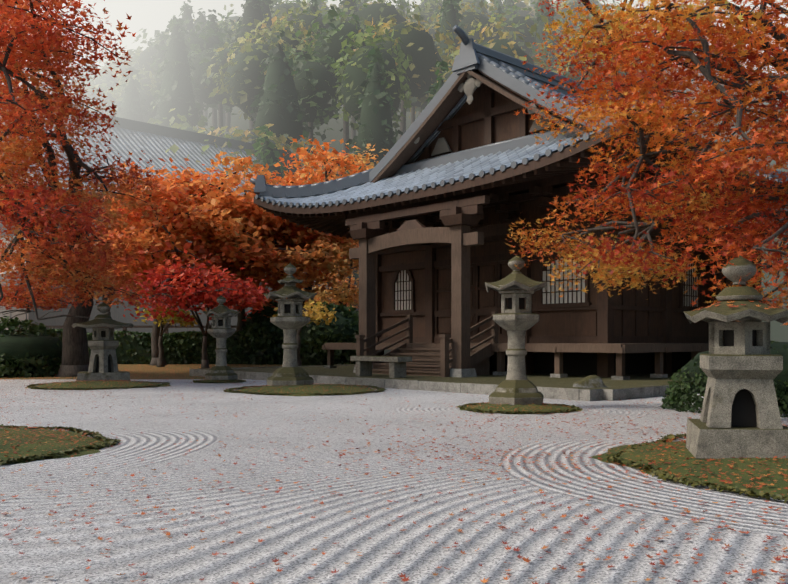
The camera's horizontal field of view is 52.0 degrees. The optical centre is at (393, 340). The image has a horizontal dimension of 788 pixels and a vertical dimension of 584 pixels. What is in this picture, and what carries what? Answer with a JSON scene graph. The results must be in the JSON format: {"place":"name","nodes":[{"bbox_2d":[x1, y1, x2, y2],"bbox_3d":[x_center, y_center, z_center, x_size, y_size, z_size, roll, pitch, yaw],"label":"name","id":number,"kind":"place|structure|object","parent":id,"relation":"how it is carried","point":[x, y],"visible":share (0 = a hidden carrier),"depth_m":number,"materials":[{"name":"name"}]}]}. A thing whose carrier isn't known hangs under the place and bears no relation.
{"place":"outdoors","nodes":[
{"label":"outdoors","id":0,"kind":"place"},
{"bbox_2d":[0,361,353,378],"bbox_3d":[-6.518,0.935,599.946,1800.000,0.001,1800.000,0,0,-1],"label":"terrain","id":1,"kind":"structure","parent":0,"point":[167,371],"depth_m":24.64,"materials":[{"name":"brown soil"}]},
{"bbox_2d":[0,316,62,377],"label":"round shrub","id":2,"kind":"object","parent":1,"relation":"on","point":[25,352],"visible":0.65,"depth_m":21.05,"materials":[{"name":"green plant"}]},
{"bbox_2d":[0,0,165,376],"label":"maple","id":3,"kind":"object","parent":1,"relation":"on","point":[28,214],"visible":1,"depth_m":16.73,"materials":[{"name":"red plant"}]},
{"bbox_2d":[59,232,144,315],"bbox_3d":[-13.833,-2.000,38.083,4.696,5.971,7.670,0,0,-39],"label":"maple","id":4,"kind":"object","parent":1,"relation":"on","point":[105,298],"visible":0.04,"depth_m":37.25,"materials":[{"name":"orange plant"}]},
{"bbox_2d":[17,323,236,335],"bbox_3d":[-32.320,0.085,34.827,56.070,1.700,0.140,0,0,-1],"label":"fence","id":5,"kind":"object","parent":1,"relation":"on","point":[165,331],"visible":0.1,"depth_m":35.03,"materials":[{"name":"brown wood"}]},
{"bbox_2d":[35,328,283,363],"bbox_3d":[-23.954,0.255,32.721,42.594,1.584,1.653,0,0,-1],"label":"hedge","id":6,"kind":"object","parent":1,"relation":"on","point":[183,347],"visible":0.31,"depth_m":32.22,"materials":[{"name":"green plant"}]},
{"bbox_2d":[89,153,233,365],"bbox_3d":[-8.650,-3.152,30.508,5.695,8.274,8.446,0,0,-31],"label":"maple","id":7,"kind":"object","parent":1,"relation":"on","point":[160,254],"visible":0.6,"depth_m":28.33,"materials":[{"name":"orange plant"}]},
{"bbox_2d":[0,96,330,335],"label":"hall","id":8,"kind":"structure","parent":1,"relation":"on","point":[154,142],"depth_m":48.33,"materials":[{"name":"grey tile"}]},
{"bbox_2d":[134,300,197,366],"bbox_3d":[-8.023,-0.257,28.974,2.185,2.484,2.696,0,0,-35],"label":"maple","id":9,"kind":"object","parent":1,"relation":"on","point":[162,322],"visible":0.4,"depth_m":28.75,"materials":[{"name":"plant"}]},
{"bbox_2d":[111,249,269,367],"bbox_3d":[-6.598,-1.029,26.641,5.418,4.029,4.610,0,0,18],"label":"maple","id":10,"kind":"object","parent":1,"relation":"on","point":[196,286],"visible":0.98,"depth_m":26.07,"materials":[{"name":"red plant"}]},
{"bbox_2d":[94,151,358,335],"bbox_3d":[-6.606,-3.421,32.927,10.671,8.811,9.262,0,0,-1],"label":"maple","id":11,"kind":"object","parent":1,"relation":"on","point":[229,243],"visible":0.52,"depth_m":30.65,"materials":[{"name":"orange plant"}]},
{"bbox_2d":[238,300,283,364],"bbox_3d":[-4.816,-0.188,33.465,3.914,3.344,3.624,0,0,-1],"label":"shrub by hall","id":12,"kind":"object","parent":1,"relation":"on","point":[257,321],"visible":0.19,"depth_m":32.07,"materials":[{"name":"green plant"}]},
{"bbox_2d":[272,299,336,365],"bbox_3d":[-3.014,-0.300,27.023,2.209,2.571,2.664,0,0,-1],"label":"maple","id":13,"kind":"object","parent":1,"relation":"on","point":[308,311],"visible":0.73,"depth_m":26.52,"materials":[{"name":"yellow plant"}]},
{"bbox_2d":[240,135,388,306],"bbox_3d":[-3.340,-4.309,36.046,7.840,10.588,8.919,0,0,-1],"label":"maple","id":14,"kind":"object","parent":1,"relation":"on","point":[348,163],"visible":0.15,"depth_m":34.08,"materials":[{"name":"orange plant"}]},
{"bbox_2d":[282,300,358,365],"bbox_3d":[-2.284,-0.068,30.040,3.716,2.882,3.191,0,0,-1],"label":"shrub by hall","id":15,"kind":"object","parent":1,"relation":"on","point":[314,337],"visible":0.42,"depth_m":28.90,"materials":[{"name":"green plant"}]},
{"bbox_2d":[301,243,358,309],"bbox_3d":[-2.978,-2.034,40.260,6.178,6.038,7.050,0,0,-1],"label":"maple","id":16,"kind":"object","parent":1,"relation":"on","point":[344,294],"visible":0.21,"depth_m":39.28,"materials":[{"name":"yellow plant"}]},
{"bbox_2d":[189,70,787,400],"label":"temple hall","id":17,"kind":"structure","parent":1,"relation":"on","point":[432,261],"depth_m":18.77,"materials":[{"name":"brown wood"}]},
{"bbox_2d":[350,356,411,377],"bbox_3d":[-0.291,0.552,17.407,0.420,0.445,1.550,0,0,-43],"label":"stone bench","id":18,"kind":"object","parent":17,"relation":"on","point":[397,366],"visible":1,"depth_m":17.04,"materials":[{"name":"grey stone"}]},
{"bbox_2d":[250,25,787,207],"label":"temple roof","id":19,"kind":"structure","parent":17,"relation":"attached to","point":[411,175],"depth_m":20.20,"materials":[{"name":"grey tile"}]},
{"bbox_2d":[573,375,606,387],"bbox_3d":[3.290,0.760,13.593,0.567,0.366,0.508,0,0,-1],"label":"boulder","id":20,"kind":"object","parent":17,"relation":"on","point":[592,381],"visible":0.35,"depth_m":13.45,"materials":[{"name":"grey stone"}]},
{"bbox_2d":[0,379,787,583],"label":"gravel court","id":21,"kind":"object","parent":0,"point":[157,555],"visible":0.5,"depth_m":4.74,"materials":[{"name":"grey gravel"}]},
{"bbox_2d":[0,428,103,464],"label":"ground moss","id":22,"kind":"structure","parent":21,"relation":"on","point":[36,448],"depth_m":6.87,"materials":[{"name":"green plant"}]},
{"bbox_2d":[25,381,170,389],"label":"ground moss","id":23,"kind":"structure","parent":21,"relation":"on","point":[83,385],"depth_m":16.07,"materials":[{"name":"green plant"}]},
{"bbox_2d":[72,302,133,380],"bbox_3d":[-6.447,0.034,17.911,1.294,1.806,1.367,0,0,-30],"label":"stone lantern","id":24,"kind":"object","parent":23,"relation":"on","point":[103,344],"visible":1,"depth_m":17.65,"materials":[{"name":"grey stone"}]},
{"bbox_2d":[199,380,239,382],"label":"ground moss","id":25,"kind":"structure","parent":21,"relation":"on","point":[213,381],"depth_m":17.96,"materials":[{"name":"green plant"}]},
{"bbox_2d":[203,295,239,379],"bbox_3d":[-3.900,-0.082,18.239,0.836,1.906,0.767,0,0,-1],"label":"stone lantern","id":26,"kind":"object","parent":25,"relation":"on","point":[221,331],"visible":1,"depth_m":18.11,"materials":[{"name":"grey stone"}]},
{"bbox_2d":[233,384,375,395],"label":"ground moss","id":27,"kind":"structure","parent":21,"relation":"on","point":[298,390],"depth_m":14.49,"materials":[{"name":"green plant"}]},
{"bbox_2d":[263,263,316,385],"bbox_3d":[-2.001,-0.325,15.560,1.058,2.360,0.996,0,0,-1],"label":"stone lantern","id":28,"kind":"object","parent":27,"relation":"on","point":[290,319],"visible":1,"depth_m":15.40,"materials":[{"name":"grey stone"}]},
{"bbox_2d":[0,379,787,502],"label":"moss fringe","id":29,"kind":"object","parent":21,"relation":"on","point":[612,457],"visible":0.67,"depth_m":7.09,"materials":[{"name":"green plant"}]},
{"bbox_2d":[0,379,787,583],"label":"fallen leaves","id":30,"kind":"object","parent":21,"relation":"on","point":[777,558],"visible":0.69,"depth_m":5.20,"materials":[{"name":"red plant"}]},
{"bbox_2d":[460,403,575,413],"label":"ground moss","id":31,"kind":"structure","parent":21,"relation":"on","point":[507,407],"depth_m":10.65,"materials":[{"name":"green plant"}]},
{"bbox_2d":[485,255,546,404],"bbox_3d":[1.698,-0.163,11.201,0.914,2.062,0.933,0,0,-1],"label":"stone lantern","id":32,"kind":"object","parent":31,"relation":"on","point":[516,319],"visible":0.96,"depth_m":11.03,"materials":[{"name":"grey stone"}]},
{"bbox_2d":[506,0,787,325],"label":"maple","id":33,"kind":"object","parent":21,"relation":"on","point":[707,60],"visible":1,"depth_m":7.72,"materials":[{"name":"orange plant"}]},
{"bbox_2d":[591,441,787,496],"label":"ground moss","id":34,"kind":"structure","parent":21,"relation":"on","point":[780,483],"depth_m":5.64,"materials":[{"name":"green plant"}]},
{"bbox_2d":[683,255,787,458],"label":"stone lantern","id":35,"kind":"object","parent":34,"relation":"on","point":[741,366],"visible":0.98,"depth_m":5.97,"materials":[{"name":"grey stone"}]},
{"bbox_2d":[692,300,784,310],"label":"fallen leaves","id":36,"kind":"object","parent":35,"relation":"on","point":[742,304],"visible":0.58,"depth_m":6.01,"materials":[{"name":"red plant"}]},
{"bbox_2d":[660,340,787,416],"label":"azalea shrub","id":37,"kind":"object","parent":21,"relation":"on","point":[693,376],"visible":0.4,"depth_m":10.63,"materials":[{"name":"green plant"}]},
{"bbox_2d":[739,139,787,225],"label":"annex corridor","id":38,"kind":"object","parent":21,"relation":"on","point":[773,200],"depth_m":17.46,"materials":[{"name":"brown wood"}]},
{"bbox_2d":[1,0,787,86],"bbox_3d":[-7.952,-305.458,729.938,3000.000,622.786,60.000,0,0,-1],"label":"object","id":39,"kind":"structure","parent":0,"point":[150,16],"depth_m":733.37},
{"bbox_2d":[196,68,787,353],"bbox_3d":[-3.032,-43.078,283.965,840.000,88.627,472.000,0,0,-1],"label":"hillside ground","id":40,"kind":"structure","parent":0,"point":[778,333],"depth_m":91.31,"materials":[{"name":"green plant"}]},
{"bbox_2d":[16,0,639,276],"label":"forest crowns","id":41,"kind":"object","parent":40,"relation":"on","point":[426,58],"visible":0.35,"depth_m":71.43,"materials":[{"name":"green plant"}]},
{"bbox_2d":[17,0,666,314],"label":"forest","id":42,"kind":"object","parent":40,"relation":"on","point":[369,38],"depth_m":72.66,"materials":[{"name":"green plant"}]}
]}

